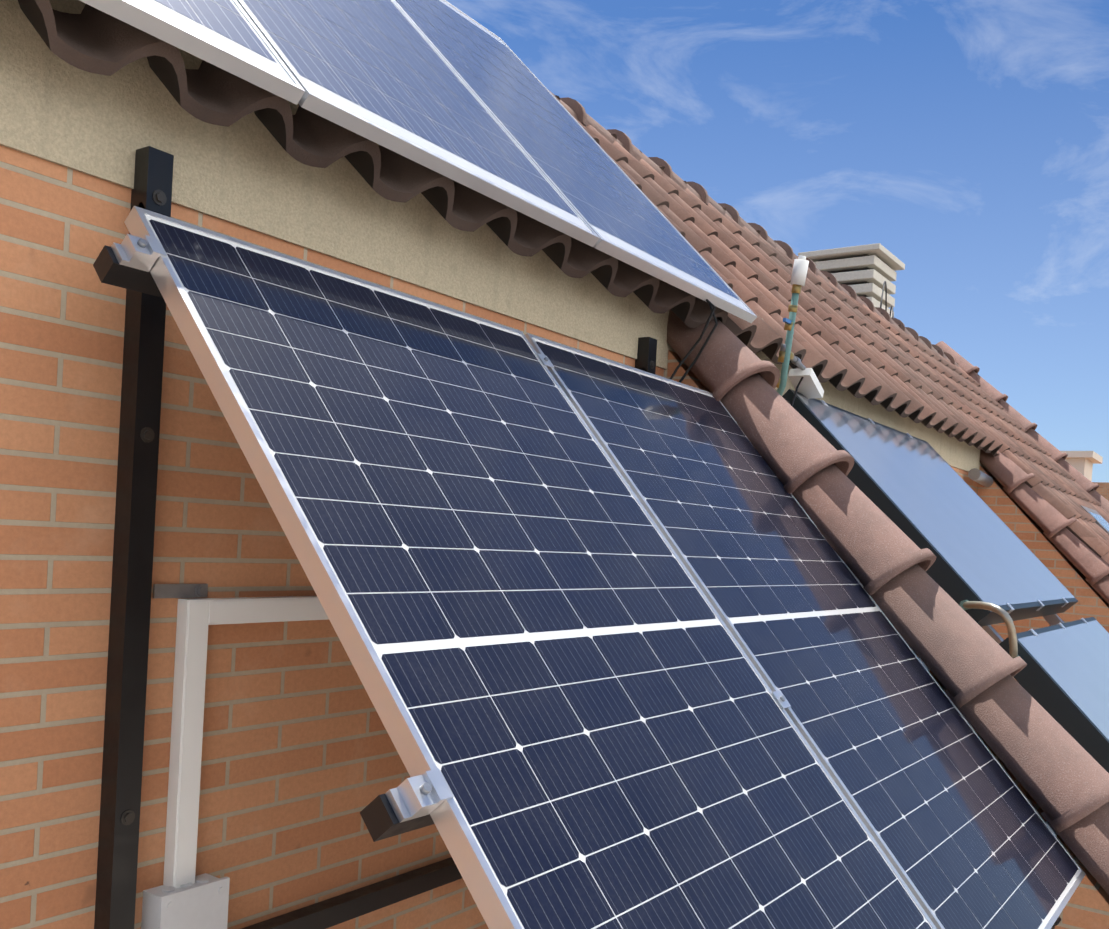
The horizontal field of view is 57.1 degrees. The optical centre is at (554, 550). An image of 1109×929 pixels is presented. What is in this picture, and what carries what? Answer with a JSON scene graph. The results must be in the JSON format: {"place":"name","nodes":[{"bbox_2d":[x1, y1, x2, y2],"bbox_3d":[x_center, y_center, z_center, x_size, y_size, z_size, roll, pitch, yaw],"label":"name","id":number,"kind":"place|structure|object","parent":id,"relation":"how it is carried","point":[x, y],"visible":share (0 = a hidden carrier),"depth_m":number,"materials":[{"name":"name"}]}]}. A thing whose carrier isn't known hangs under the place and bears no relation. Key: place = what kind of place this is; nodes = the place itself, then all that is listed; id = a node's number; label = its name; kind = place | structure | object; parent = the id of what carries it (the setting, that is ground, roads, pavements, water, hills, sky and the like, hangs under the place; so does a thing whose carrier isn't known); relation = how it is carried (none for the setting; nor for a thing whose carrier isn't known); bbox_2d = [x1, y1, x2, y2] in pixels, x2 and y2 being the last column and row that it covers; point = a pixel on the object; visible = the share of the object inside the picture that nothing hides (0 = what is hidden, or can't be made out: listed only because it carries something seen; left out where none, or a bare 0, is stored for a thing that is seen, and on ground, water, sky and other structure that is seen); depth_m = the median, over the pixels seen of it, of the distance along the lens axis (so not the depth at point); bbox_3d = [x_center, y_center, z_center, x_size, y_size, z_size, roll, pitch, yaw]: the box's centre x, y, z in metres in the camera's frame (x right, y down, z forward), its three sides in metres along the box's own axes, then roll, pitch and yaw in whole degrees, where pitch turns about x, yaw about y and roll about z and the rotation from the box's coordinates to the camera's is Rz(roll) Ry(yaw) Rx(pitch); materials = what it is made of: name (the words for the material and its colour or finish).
{"place":"outdoors","nodes":[
{"label":"outdoors","id":0,"kind":"place"},
{"bbox_2d":[18,0,1108,563],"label":"tiled roof","id":1,"kind":"structure","parent":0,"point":[842,340],"depth_m":4.19,"materials":[{"name":"tile"}]},
{"bbox_2d":[79,0,304,104],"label":"solar panel","id":2,"kind":"object","parent":1,"relation":"on","point":[227,35],"visible":1,"depth_m":1.79,"materials":[{"name":"blue glass"}]},
{"bbox_2d":[237,0,599,246],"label":"solar panel","id":3,"kind":"object","parent":1,"relation":"on","point":[383,73],"visible":1,"depth_m":2.41,"materials":[{"name":"blue glass"}]},
{"bbox_2d":[393,0,756,322],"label":"solar panel","id":4,"kind":"object","parent":1,"relation":"on","point":[626,220],"visible":0.98,"depth_m":3.35,"materials":[{"name":"blue glass"}]},
{"bbox_2d":[670,299,717,382],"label":"cables","id":5,"kind":"object","parent":4,"relation":"attached to","point":[696,343],"visible":0.5,"depth_m":3.34,"materials":[{"name":"black plastic"}]},
{"bbox_2d":[550,91,959,366],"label":"ridge tiles","id":6,"kind":"object","parent":1,"relation":"on","point":[575,109],"visible":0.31,"depth_m":5.75,"materials":[{"name":"brown ceramic"}]},
{"bbox_2d":[880,281,893,317],"bbox_3d":[2.948,-2.140,8.969,0.104,0.429,1.197,4,1,20],"label":"antenna","id":7,"kind":"object","parent":6,"relation":"on","point":[884,283],"visible":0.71,"depth_m":9.03,"materials":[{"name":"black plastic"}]},
{"bbox_2d":[798,243,904,317],"bbox_3d":[2.881,-1.930,10.071,0.800,1.900,0.800,4,1,35],"label":"chimney","id":8,"kind":"object","parent":1,"relation":"on","point":[867,271],"visible":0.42,"depth_m":9.76,"materials":[{"name":"concrete"}]},
{"bbox_2d":[776,255,1018,658],"bbox_3d":[1.247,-0.352,3.715,0.913,1.437,0.406,4,1,35],"label":"pipe","id":9,"kind":"object","parent":1,"relation":"attached to","point":[804,380],"visible":0.88,"depth_m":3.80,"materials":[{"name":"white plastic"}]},
{"bbox_2d":[935,341,1108,513],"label":"ridge tiles","id":10,"kind":"object","parent":1,"relation":"attached to","point":[1057,455],"visible":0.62,"depth_m":9.75,"materials":[{"name":"brown ceramic"}]},
{"bbox_2d":[1081,505,1108,534],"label":"solar panel","id":11,"kind":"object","parent":1,"relation":"on","point":[1098,517],"depth_m":7.80,"materials":[{"name":"blue"}]},
{"bbox_2d":[446,0,1108,482],"label":"sky","id":12,"kind":"structure","parent":0,"point":[967,140],"materials":[{"name":"blue"}]},
{"bbox_2d":[665,350,1108,928],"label":"dividing wall","id":13,"kind":"structure","parent":0,"point":[1087,906],"depth_m":2.72,"materials":[{"name":"brick"}]},
{"bbox_2d":[667,309,1108,894],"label":"ridge tiles","id":14,"kind":"object","parent":13,"relation":"on","point":[1041,753],"depth_m":2.99,"materials":[{"name":"brown ceramic"}]},
{"bbox_2d":[977,466,1108,679],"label":"dividing wall","id":15,"kind":"structure","parent":0,"point":[1014,516],"depth_m":6.87,"materials":[{"name":"brick"}]},
{"bbox_2d":[980,449,1108,603],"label":"ridge tiles","id":16,"kind":"object","parent":15,"relation":"attached to","point":[1050,520],"depth_m":6.82,"materials":[{"name":"brown ceramic"}]},
{"bbox_2d":[1061,451,1108,500],"bbox_3d":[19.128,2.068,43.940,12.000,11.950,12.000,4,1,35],"label":"chimney","id":17,"kind":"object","parent":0,"point":[1082,462],"depth_m":39.04,"materials":[{"name":"brick"}]},
{"label":"ground","id":18,"kind":"structure","parent":0,"visible":0},
{"bbox_2d":[0,0,983,928],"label":"back wall","id":19,"kind":"structure","parent":18,"relation":"on","point":[302,766],"depth_m":1.97,"materials":[{"name":"brick"}]},
{"bbox_2d":[153,584,207,597],"bbox_3d":[-0.723,0.079,1.981,0.015,0.027,0.118,4,1,35],"label":"wall bracket","id":20,"kind":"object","parent":19,"relation":"attached to","point":[180,590],"depth_m":1.98,"materials":[{"name":"metal"}]},
{"bbox_2d":[141,873,229,928],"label":"junction box","id":21,"kind":"object","parent":19,"relation":"attached to","point":[202,901],"visible":1,"depth_m":1.97,"materials":[{"name":"white plastic"}]},
{"bbox_2d":[163,596,328,887],"bbox_3d":[-0.273,0.391,2.627,0.033,0.560,1.595,4,1,35],"label":"cable trunking","id":22,"kind":"object","parent":19,"relation":"attached to","point":[196,617],"visible":0.67,"depth_m":1.99,"materials":[{"name":"white plastic"}]},
{"bbox_2d":[93,146,1060,928],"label":"panel support frame","id":23,"kind":"object","parent":19,"relation":"attached to","point":[133,546],"visible":0.35,"depth_m":1.86,"materials":[{"name":"black metal"}]},
{"bbox_2d":[121,189,654,824],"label":"bolts","id":24,"kind":"object","parent":23,"relation":"attached to","point":[147,435],"visible":0.52,"depth_m":1.85,"materials":[{"name":"black metal"}]},
{"bbox_2d":[124,206,936,928],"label":"solar panel","id":25,"kind":"object","parent":23,"relation":"attached to","point":[568,690],"visible":1,"depth_m":1.65,"materials":[{"name":"blue glass"}]},
{"bbox_2d":[111,234,1057,835],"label":"panel clamps","id":26,"kind":"object","parent":23,"relation":"attached to","point":[421,796],"visible":0.88,"depth_m":1.24,"materials":[{"name":"silver metal"}]},
{"bbox_2d":[525,333,1085,928],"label":"solar panel","id":27,"kind":"object","parent":23,"relation":"attached to","point":[951,817],"visible":0.96,"depth_m":2.49,"materials":[{"name":"blue glass"}]},
{"bbox_2d":[968,468,992,486],"bbox_3d":[2.881,-0.490,6.890,0.077,0.097,0.374,4,1,35],"label":"pipe","id":28,"kind":"object","parent":19,"relation":"attached to","point":[980,477],"visible":0.95,"depth_m":6.76,"materials":[{"name":"metal"}]},
{"bbox_2d":[981,614,1063,643],"bbox_3d":[2.055,0.374,4.376,1.858,1.910,1.450,4,1,35],"label":"collector support","id":29,"kind":"object","parent":19,"relation":"attached to","point":[1051,620],"visible":0.04,"depth_m":3.82,"materials":[{"name":"metal"}]},
{"bbox_2d":[782,389,1077,625],"bbox_3d":[1.749,-0.161,4.576,0.094,1.138,1.920,-47,-26,25],"label":"solar thermal collector","id":30,"kind":"object","parent":29,"relation":"attached to","point":[920,493],"visible":0.92,"depth_m":4.22,"materials":[{"name":"blue"}]},
{"bbox_2d":[999,617,1108,772],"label":"solar thermal collector","id":31,"kind":"object","parent":29,"relation":"attached to","point":[1062,678],"visible":0.96,"depth_m":3.59,"materials":[{"name":"blue"}]}
]}

